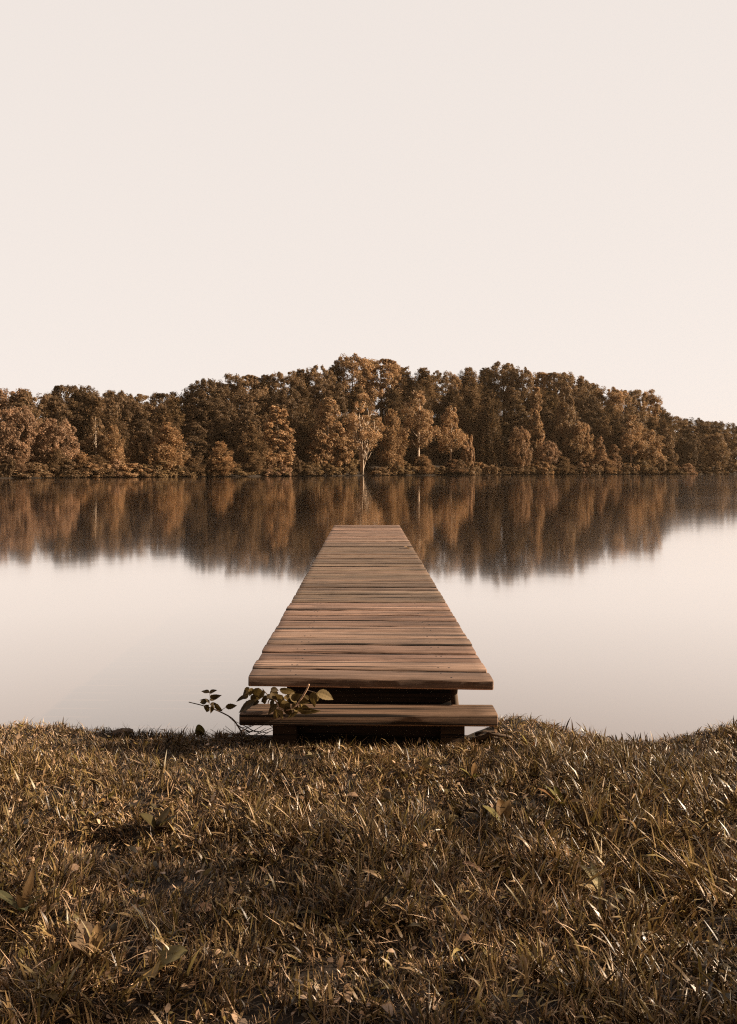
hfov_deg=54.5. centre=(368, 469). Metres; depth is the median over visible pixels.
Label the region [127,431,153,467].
broadleaf tree
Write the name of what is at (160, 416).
tree
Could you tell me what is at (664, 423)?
broadleaf tree
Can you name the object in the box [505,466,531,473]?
shore shrub
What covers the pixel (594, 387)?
broadleaf tree
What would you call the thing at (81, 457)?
shrub
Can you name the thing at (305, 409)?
broadleaf tree
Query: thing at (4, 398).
broadleaf tree
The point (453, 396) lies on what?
tree
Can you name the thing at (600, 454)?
broadleaf tree
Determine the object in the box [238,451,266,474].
shore shrub
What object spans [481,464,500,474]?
shore shrub
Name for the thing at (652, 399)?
broadleaf tree
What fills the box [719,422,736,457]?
broadleaf tree
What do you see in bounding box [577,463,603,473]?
shore shrub
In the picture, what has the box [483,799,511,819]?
leaf
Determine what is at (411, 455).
broadleaf tree
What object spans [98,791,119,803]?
broadleaf weed
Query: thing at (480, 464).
shore shrub
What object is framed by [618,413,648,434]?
broadleaf tree
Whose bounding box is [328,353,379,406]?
broadleaf tree
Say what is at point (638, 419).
broadleaf tree
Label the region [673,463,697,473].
shore shrub
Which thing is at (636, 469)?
shore shrub
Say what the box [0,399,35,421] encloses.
broadleaf tree
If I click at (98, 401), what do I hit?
broadleaf tree
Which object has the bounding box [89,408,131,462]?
broadleaf tree
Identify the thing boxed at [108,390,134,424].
broadleaf tree
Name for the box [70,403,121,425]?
broadleaf tree
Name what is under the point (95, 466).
shore shrub
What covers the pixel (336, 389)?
broadleaf tree
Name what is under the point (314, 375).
broadleaf tree
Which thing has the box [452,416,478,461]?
broadleaf tree
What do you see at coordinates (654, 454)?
broadleaf tree
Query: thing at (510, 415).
broadleaf tree
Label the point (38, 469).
shore shrub
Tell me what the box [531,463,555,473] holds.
shore shrub
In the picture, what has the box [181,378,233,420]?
broadleaf tree
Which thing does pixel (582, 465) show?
shore shrub
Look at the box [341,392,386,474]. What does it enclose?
forked tree
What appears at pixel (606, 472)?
shore shrub
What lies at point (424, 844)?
dry leaf
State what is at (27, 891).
broadleaf weed
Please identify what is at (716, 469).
shore shrub
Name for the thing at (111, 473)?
shore shrub
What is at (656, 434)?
broadleaf tree
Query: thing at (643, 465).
shore shrub
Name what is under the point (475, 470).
shore shrub
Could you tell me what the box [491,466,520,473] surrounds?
shore shrub
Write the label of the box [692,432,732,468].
broadleaf tree
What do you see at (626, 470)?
shore shrub
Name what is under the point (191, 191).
sky
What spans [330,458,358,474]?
shore shrub
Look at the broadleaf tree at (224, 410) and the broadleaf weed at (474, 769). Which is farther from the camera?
the broadleaf tree at (224, 410)
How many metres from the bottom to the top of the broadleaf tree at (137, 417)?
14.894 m
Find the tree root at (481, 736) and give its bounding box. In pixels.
[470,730,511,742]
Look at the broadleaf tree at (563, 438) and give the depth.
233.89 m
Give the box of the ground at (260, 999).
[0,718,736,1023]
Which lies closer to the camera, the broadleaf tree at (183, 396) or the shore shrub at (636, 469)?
the broadleaf tree at (183, 396)
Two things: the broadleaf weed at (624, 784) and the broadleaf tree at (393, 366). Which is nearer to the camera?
the broadleaf weed at (624, 784)
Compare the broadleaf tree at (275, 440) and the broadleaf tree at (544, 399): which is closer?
the broadleaf tree at (275, 440)
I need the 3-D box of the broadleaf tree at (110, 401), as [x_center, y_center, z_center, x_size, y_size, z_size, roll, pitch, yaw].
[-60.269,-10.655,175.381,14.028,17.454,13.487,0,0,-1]
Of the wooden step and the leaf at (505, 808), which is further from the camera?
the wooden step
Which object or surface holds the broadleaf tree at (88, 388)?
on the hill
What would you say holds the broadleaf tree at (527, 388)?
on the hill
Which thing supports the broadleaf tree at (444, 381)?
on the hill
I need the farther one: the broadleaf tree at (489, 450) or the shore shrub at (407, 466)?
the broadleaf tree at (489, 450)
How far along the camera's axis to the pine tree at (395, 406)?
210.92 m
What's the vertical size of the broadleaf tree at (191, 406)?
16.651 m
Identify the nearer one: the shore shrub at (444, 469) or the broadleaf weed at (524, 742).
the broadleaf weed at (524, 742)
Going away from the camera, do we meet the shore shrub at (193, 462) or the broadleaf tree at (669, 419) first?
the shore shrub at (193, 462)
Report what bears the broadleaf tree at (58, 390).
on the hill
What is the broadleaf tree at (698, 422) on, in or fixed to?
on the hill
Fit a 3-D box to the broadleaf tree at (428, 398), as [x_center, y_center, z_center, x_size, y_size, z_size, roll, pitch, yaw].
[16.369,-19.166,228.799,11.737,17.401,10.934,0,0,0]
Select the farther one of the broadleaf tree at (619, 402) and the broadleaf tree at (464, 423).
the broadleaf tree at (619, 402)
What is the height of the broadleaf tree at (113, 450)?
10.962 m
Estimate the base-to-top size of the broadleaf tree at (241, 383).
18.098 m
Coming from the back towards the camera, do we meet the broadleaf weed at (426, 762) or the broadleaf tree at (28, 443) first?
the broadleaf tree at (28, 443)
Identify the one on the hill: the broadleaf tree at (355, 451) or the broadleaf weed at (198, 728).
the broadleaf tree at (355, 451)
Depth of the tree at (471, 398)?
235.04 m
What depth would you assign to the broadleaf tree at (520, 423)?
228.29 m
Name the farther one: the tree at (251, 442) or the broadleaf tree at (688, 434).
the broadleaf tree at (688, 434)
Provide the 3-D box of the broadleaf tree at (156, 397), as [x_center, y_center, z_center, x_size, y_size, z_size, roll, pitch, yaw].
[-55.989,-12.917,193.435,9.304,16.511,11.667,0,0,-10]
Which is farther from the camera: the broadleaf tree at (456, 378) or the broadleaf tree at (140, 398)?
the broadleaf tree at (456, 378)
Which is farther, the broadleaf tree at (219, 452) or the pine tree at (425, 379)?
the pine tree at (425, 379)
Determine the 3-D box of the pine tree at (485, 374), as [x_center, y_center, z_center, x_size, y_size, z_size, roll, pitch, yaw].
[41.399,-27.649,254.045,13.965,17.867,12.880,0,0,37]
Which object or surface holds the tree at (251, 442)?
on the hill
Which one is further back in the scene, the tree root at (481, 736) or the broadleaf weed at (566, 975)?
the tree root at (481, 736)
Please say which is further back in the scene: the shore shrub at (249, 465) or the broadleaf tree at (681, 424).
the broadleaf tree at (681, 424)
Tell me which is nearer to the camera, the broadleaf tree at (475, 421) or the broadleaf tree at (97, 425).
the broadleaf tree at (97, 425)
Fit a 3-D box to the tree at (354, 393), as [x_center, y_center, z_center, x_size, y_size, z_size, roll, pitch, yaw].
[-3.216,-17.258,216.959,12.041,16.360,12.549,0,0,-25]
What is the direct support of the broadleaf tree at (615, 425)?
on the hill
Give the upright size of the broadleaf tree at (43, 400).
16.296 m
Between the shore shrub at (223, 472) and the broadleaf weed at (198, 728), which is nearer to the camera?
the broadleaf weed at (198, 728)
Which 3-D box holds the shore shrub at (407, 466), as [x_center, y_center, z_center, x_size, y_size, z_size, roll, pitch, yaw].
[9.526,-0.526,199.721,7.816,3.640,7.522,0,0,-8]
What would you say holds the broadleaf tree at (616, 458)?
on the hill
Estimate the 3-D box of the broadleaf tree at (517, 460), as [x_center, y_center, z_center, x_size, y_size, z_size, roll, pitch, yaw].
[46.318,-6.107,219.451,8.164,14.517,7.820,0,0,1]
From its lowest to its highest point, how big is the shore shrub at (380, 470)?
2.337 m
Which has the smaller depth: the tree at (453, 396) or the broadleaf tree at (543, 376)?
the tree at (453, 396)
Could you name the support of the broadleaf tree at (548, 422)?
on the hill
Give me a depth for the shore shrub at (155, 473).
151.18 m
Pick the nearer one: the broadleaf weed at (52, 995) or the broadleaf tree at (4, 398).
the broadleaf weed at (52, 995)
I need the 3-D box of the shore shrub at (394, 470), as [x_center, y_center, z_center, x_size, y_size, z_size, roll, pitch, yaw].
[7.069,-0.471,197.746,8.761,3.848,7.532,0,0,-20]
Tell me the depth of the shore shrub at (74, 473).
140.01 m
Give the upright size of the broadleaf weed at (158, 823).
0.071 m
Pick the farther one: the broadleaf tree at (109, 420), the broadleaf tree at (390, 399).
the broadleaf tree at (390, 399)
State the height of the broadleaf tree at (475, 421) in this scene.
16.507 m
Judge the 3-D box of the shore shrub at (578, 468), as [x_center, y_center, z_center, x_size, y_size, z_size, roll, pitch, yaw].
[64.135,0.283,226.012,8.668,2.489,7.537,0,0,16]
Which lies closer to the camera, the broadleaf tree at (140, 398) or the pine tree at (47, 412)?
the pine tree at (47, 412)
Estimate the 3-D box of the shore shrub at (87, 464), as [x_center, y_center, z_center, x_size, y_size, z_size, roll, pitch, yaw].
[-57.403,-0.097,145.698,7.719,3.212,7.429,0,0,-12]
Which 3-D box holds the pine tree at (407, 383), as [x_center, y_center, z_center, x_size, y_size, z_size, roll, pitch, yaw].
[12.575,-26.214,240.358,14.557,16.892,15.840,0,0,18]
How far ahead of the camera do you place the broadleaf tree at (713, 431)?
264.96 m
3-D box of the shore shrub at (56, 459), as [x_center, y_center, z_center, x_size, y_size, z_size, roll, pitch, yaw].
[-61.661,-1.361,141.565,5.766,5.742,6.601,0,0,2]
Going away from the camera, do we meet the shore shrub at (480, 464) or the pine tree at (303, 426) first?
the pine tree at (303, 426)
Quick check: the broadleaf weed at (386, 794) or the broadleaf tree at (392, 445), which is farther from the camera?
the broadleaf tree at (392, 445)
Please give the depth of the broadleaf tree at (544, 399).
247.19 m
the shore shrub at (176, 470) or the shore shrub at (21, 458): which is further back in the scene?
the shore shrub at (176, 470)
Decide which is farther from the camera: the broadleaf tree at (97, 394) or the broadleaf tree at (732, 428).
the broadleaf tree at (732, 428)
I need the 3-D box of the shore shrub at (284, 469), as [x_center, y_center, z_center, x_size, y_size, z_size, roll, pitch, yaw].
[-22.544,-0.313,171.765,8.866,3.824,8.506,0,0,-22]
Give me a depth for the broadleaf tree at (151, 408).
179.12 m
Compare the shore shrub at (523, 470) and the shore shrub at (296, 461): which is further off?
the shore shrub at (523, 470)
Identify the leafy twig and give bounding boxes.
[189,689,250,732]
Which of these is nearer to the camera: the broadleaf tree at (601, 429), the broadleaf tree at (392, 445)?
the broadleaf tree at (392, 445)
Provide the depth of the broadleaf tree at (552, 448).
221.87 m
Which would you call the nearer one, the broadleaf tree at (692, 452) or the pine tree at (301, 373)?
the pine tree at (301, 373)
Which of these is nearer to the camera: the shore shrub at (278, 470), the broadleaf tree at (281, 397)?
the shore shrub at (278, 470)
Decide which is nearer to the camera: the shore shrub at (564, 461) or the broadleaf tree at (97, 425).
the broadleaf tree at (97, 425)
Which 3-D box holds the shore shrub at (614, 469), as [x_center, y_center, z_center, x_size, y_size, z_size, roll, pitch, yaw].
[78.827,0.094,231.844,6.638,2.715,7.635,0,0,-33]
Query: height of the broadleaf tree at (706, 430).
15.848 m
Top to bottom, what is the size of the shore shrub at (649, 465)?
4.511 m
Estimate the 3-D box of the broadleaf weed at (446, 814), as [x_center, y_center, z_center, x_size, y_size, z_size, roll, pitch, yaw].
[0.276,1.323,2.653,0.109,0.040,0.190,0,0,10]
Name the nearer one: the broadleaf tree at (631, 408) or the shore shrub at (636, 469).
the shore shrub at (636, 469)
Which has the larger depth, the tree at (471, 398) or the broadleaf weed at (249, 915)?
the tree at (471, 398)
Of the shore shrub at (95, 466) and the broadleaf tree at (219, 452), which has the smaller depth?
the shore shrub at (95, 466)
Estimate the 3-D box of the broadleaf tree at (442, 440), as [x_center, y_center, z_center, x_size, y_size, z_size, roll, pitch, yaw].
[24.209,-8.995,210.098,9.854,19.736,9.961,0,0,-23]
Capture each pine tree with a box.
[39,402,75,445]
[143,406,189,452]
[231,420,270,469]
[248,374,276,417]
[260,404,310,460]
[287,421,322,462]
[288,368,313,414]
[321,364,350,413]
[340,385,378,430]
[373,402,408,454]
[386,366,419,408]
[405,367,442,416]
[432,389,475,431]
[432,402,466,458]
[458,367,483,413]
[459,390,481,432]
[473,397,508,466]
[477,367,504,408]
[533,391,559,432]
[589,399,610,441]
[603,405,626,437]
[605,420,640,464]
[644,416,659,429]
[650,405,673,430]
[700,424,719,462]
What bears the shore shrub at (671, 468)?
on the hill
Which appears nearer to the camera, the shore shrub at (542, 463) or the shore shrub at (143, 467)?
the shore shrub at (143, 467)
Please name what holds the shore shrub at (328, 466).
on the hill
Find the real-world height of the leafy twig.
0.213 m
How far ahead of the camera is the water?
10.09 m
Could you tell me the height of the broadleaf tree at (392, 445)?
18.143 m
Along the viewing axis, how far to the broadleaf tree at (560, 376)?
256.54 m
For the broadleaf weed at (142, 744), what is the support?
on the ground at (260, 999)
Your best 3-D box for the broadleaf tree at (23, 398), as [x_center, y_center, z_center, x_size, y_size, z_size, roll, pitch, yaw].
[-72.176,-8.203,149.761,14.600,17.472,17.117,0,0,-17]
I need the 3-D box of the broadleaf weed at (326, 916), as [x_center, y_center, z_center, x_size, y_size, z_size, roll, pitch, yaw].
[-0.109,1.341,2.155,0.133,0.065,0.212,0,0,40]
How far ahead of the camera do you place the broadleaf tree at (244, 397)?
192.78 m
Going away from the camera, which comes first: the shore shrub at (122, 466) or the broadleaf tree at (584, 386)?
the shore shrub at (122, 466)
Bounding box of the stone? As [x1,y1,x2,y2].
[112,728,132,735]
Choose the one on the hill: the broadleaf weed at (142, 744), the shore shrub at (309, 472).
the shore shrub at (309, 472)
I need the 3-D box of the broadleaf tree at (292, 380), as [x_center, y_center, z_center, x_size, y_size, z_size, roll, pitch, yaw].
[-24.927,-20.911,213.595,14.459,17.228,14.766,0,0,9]
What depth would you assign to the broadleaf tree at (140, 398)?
189.53 m
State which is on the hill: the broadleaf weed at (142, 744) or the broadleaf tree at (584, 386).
the broadleaf tree at (584, 386)
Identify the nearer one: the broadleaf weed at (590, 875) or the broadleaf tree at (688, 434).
the broadleaf weed at (590, 875)
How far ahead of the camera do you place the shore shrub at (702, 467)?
246.09 m
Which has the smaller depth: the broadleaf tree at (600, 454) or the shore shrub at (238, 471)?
the shore shrub at (238, 471)
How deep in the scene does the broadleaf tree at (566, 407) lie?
230.26 m
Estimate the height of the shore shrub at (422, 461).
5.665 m
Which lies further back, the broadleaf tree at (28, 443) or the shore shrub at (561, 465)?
the shore shrub at (561, 465)
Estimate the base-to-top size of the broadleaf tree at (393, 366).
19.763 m
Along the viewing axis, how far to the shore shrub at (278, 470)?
170.65 m
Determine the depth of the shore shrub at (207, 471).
159.50 m
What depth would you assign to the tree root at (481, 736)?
3.47 m
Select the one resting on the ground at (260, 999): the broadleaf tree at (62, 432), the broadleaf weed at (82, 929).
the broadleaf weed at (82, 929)
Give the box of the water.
[0,474,736,742]
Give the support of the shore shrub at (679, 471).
on the hill
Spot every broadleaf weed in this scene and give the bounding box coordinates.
[0,868,58,912]
[33,960,68,1004]
[70,920,102,960]
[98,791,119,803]
[132,742,149,747]
[139,806,178,829]
[140,940,187,977]
[195,724,204,735]
[240,905,294,941]
[295,908,346,925]
[304,751,322,756]
[381,791,403,803]
[416,757,433,772]
[427,810,458,842]
[460,762,476,779]
[479,856,512,878]
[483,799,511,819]
[518,732,537,744]
[537,784,581,808]
[546,957,599,987]
[579,862,625,898]
[621,783,642,793]
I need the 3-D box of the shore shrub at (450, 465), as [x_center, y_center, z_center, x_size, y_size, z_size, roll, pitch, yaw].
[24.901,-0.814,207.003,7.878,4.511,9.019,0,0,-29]
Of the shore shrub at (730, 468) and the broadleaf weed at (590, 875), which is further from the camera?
the shore shrub at (730, 468)
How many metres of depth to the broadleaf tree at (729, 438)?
260.55 m
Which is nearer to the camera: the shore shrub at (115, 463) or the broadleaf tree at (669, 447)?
the shore shrub at (115, 463)
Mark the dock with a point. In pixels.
(368, 617)
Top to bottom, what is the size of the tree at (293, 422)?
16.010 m
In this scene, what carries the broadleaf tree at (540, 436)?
on the hill
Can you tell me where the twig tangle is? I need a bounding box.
[206,718,298,743]
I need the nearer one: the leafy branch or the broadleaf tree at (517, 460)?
the leafy branch
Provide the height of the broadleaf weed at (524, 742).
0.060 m
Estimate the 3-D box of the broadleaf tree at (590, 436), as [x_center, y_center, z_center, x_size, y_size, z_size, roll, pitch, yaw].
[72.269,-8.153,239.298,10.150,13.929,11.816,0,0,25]
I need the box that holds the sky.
[0,0,736,444]
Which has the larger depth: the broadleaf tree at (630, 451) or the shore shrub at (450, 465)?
the broadleaf tree at (630, 451)
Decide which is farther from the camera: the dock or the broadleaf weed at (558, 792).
the dock
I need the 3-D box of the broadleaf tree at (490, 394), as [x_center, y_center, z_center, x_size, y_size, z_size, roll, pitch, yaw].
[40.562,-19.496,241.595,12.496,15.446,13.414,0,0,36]
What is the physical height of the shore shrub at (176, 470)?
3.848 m
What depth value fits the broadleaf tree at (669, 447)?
245.44 m
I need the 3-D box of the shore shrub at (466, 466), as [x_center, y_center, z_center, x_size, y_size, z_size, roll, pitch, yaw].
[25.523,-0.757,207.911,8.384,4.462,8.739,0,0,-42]
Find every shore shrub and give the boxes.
[0,457,18,477]
[5,454,32,476]
[7,462,61,476]
[41,459,89,477]
[43,448,72,474]
[67,462,113,476]
[71,462,103,476]
[81,455,117,475]
[93,467,115,476]
[100,458,127,476]
[115,463,153,476]
[126,464,152,475]
[134,463,164,476]
[147,460,197,476]
[178,466,197,475]
[184,456,206,474]
[193,462,219,475]
[205,457,236,475]
[227,466,255,475]
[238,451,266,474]
[261,462,292,475]
[261,467,288,474]
[277,457,302,475]
[292,461,318,474]
[297,463,324,474]
[316,463,349,474]
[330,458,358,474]
[368,467,394,474]
[381,461,412,474]
[397,461,416,473]
[411,454,434,473]
[429,466,447,473]
[441,459,467,473]
[443,459,470,473]
[460,462,482,474]
[474,462,490,473]
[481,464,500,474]
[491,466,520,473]
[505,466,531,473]
[524,465,540,474]
[531,460,553,474]
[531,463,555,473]
[541,462,559,473]
[551,463,571,473]
[553,456,576,473]
[568,466,582,473]
[574,462,596,473]
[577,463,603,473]
[595,458,616,473]
[601,467,620,473]
[607,466,622,473]
[616,463,637,473]
[622,462,641,473]
[631,458,653,473]
[641,461,656,473]
[651,458,667,473]
[658,461,676,473]
[667,467,687,473]
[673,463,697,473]
[692,463,711,473]
[698,464,728,473]
[719,462,736,473]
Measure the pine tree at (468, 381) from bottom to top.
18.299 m
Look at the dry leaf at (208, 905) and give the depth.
2.12 m
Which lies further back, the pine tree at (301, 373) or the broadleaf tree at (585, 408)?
the broadleaf tree at (585, 408)
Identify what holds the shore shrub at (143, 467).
on the hill
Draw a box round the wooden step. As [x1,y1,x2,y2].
[239,704,497,744]
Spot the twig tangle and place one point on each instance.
(250, 736)
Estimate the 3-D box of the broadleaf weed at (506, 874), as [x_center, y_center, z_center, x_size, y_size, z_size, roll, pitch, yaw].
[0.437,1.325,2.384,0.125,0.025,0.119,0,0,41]
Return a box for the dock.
[248,525,493,704]
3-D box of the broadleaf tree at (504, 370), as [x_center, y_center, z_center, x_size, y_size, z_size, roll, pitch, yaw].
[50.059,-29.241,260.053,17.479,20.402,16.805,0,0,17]
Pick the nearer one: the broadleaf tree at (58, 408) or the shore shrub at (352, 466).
the broadleaf tree at (58, 408)
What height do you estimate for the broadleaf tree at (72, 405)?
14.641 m
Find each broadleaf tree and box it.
[0,388,38,420]
[0,389,54,462]
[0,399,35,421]
[0,405,45,467]
[15,392,51,418]
[34,417,79,465]
[37,396,83,460]
[38,385,86,416]
[62,401,78,444]
[68,391,102,460]
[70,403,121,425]
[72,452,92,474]
[74,385,94,402]
[75,396,115,456]
[80,416,108,456]
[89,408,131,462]
[94,390,114,398]
[101,424,129,469]
[103,390,146,439]
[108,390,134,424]
[118,401,166,432]
[126,406,159,463]
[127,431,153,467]
[134,394,154,424]
[142,422,190,471]
[149,392,174,416]
[162,391,194,412]
[165,396,192,446]
[176,422,214,465]
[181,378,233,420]
[181,391,230,445]
[187,399,238,440]
[199,417,235,455]
[206,441,240,475]
[209,380,241,423]
[218,373,268,424]
[225,402,276,461]
[227,387,274,441]
[261,387,306,429]
[261,406,296,469]
[269,370,308,397]
[283,385,317,433]
[296,364,336,413]
[301,397,354,471]
[306,381,349,429]
[318,414,357,458]
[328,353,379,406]
[334,415,384,465]
[358,358,404,414]
[371,388,407,428]
[375,408,407,468]
[397,390,440,471]
[397,413,435,463]
[407,383,436,426]
[431,370,460,403]
[436,406,467,459]
[447,374,466,405]
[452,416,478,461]
[461,435,474,469]
[471,411,503,456]
[479,389,508,430]
[490,360,526,415]
[498,366,536,413]
[499,395,532,436]
[507,418,537,458]
[507,426,532,471]
[524,420,561,454]
[527,386,544,464]
[527,388,555,432]
[533,372,557,408]
[536,441,561,466]
[537,372,577,399]
[540,410,564,451]
[547,382,583,465]
[552,418,581,456]
[553,375,595,415]
[568,426,598,462]
[569,421,594,464]
[573,395,605,433]
[574,380,606,416]
[590,386,628,417]
[590,436,613,467]
[593,415,617,459]
[605,389,647,418]
[607,444,624,470]
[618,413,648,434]
[618,415,649,462]
[625,418,652,462]
[626,389,662,421]
[633,428,667,467]
[645,430,668,459]
[655,419,677,462]
[656,427,678,467]
[658,412,681,446]
[666,416,687,439]
[674,428,707,465]
[674,437,701,466]
[676,417,710,435]
[679,423,703,457]
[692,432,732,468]
[699,420,727,447]
[703,428,735,467]
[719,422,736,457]
[721,429,736,466]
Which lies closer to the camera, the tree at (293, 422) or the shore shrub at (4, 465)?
the shore shrub at (4, 465)
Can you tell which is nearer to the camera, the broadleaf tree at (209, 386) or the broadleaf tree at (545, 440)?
the broadleaf tree at (209, 386)
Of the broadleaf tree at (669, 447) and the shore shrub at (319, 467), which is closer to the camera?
the shore shrub at (319, 467)
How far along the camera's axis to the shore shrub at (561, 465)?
221.65 m
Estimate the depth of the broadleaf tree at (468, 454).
209.55 m
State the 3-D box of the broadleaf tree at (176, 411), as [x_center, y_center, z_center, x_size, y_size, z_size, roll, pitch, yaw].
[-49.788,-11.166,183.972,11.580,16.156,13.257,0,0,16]
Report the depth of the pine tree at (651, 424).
263.62 m
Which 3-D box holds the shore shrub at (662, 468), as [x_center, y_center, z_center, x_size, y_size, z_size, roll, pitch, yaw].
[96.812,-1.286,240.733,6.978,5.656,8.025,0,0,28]
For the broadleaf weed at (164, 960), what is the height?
0.043 m
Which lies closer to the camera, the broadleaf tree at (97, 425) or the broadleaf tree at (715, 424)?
the broadleaf tree at (97, 425)
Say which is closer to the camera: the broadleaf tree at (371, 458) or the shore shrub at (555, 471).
the broadleaf tree at (371, 458)
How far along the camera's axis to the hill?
211.04 m
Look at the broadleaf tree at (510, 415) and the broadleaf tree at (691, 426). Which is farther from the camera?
the broadleaf tree at (691, 426)
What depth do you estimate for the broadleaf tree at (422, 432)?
202.51 m
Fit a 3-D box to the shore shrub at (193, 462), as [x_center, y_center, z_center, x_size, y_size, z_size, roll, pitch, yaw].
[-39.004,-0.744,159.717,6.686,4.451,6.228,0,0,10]
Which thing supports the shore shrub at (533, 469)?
on the hill
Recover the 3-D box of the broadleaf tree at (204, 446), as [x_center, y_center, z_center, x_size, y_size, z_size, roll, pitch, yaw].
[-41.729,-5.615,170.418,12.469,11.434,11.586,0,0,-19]
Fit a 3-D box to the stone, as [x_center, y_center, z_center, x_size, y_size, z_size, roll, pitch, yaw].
[-1.264,1.341,3.675,0.109,0.026,0.089,0,0,0]
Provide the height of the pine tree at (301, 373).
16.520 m
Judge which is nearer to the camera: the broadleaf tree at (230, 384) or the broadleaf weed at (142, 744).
the broadleaf weed at (142, 744)
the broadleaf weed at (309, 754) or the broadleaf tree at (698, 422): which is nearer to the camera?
the broadleaf weed at (309, 754)
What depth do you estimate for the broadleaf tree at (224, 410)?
185.09 m
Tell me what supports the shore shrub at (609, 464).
on the hill
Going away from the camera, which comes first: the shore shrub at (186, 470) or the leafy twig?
the leafy twig
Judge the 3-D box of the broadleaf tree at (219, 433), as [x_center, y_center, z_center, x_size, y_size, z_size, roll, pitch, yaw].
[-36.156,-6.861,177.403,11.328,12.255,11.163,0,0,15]
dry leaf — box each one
[195,902,211,911]
[363,869,386,882]
[416,841,426,849]
[461,861,484,874]
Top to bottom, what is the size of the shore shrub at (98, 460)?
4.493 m
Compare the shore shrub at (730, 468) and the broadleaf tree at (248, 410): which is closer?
the broadleaf tree at (248, 410)
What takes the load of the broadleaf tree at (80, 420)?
on the hill
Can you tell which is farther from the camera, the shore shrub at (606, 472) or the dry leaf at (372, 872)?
the shore shrub at (606, 472)
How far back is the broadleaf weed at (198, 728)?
3.63 m
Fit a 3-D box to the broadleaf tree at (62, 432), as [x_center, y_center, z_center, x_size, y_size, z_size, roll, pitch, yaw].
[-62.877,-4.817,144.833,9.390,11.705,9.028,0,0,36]
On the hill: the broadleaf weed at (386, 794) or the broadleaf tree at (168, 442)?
the broadleaf tree at (168, 442)
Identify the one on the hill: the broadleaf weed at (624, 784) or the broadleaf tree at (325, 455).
the broadleaf tree at (325, 455)
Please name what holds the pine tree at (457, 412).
on the hill
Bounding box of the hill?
[3,415,736,477]

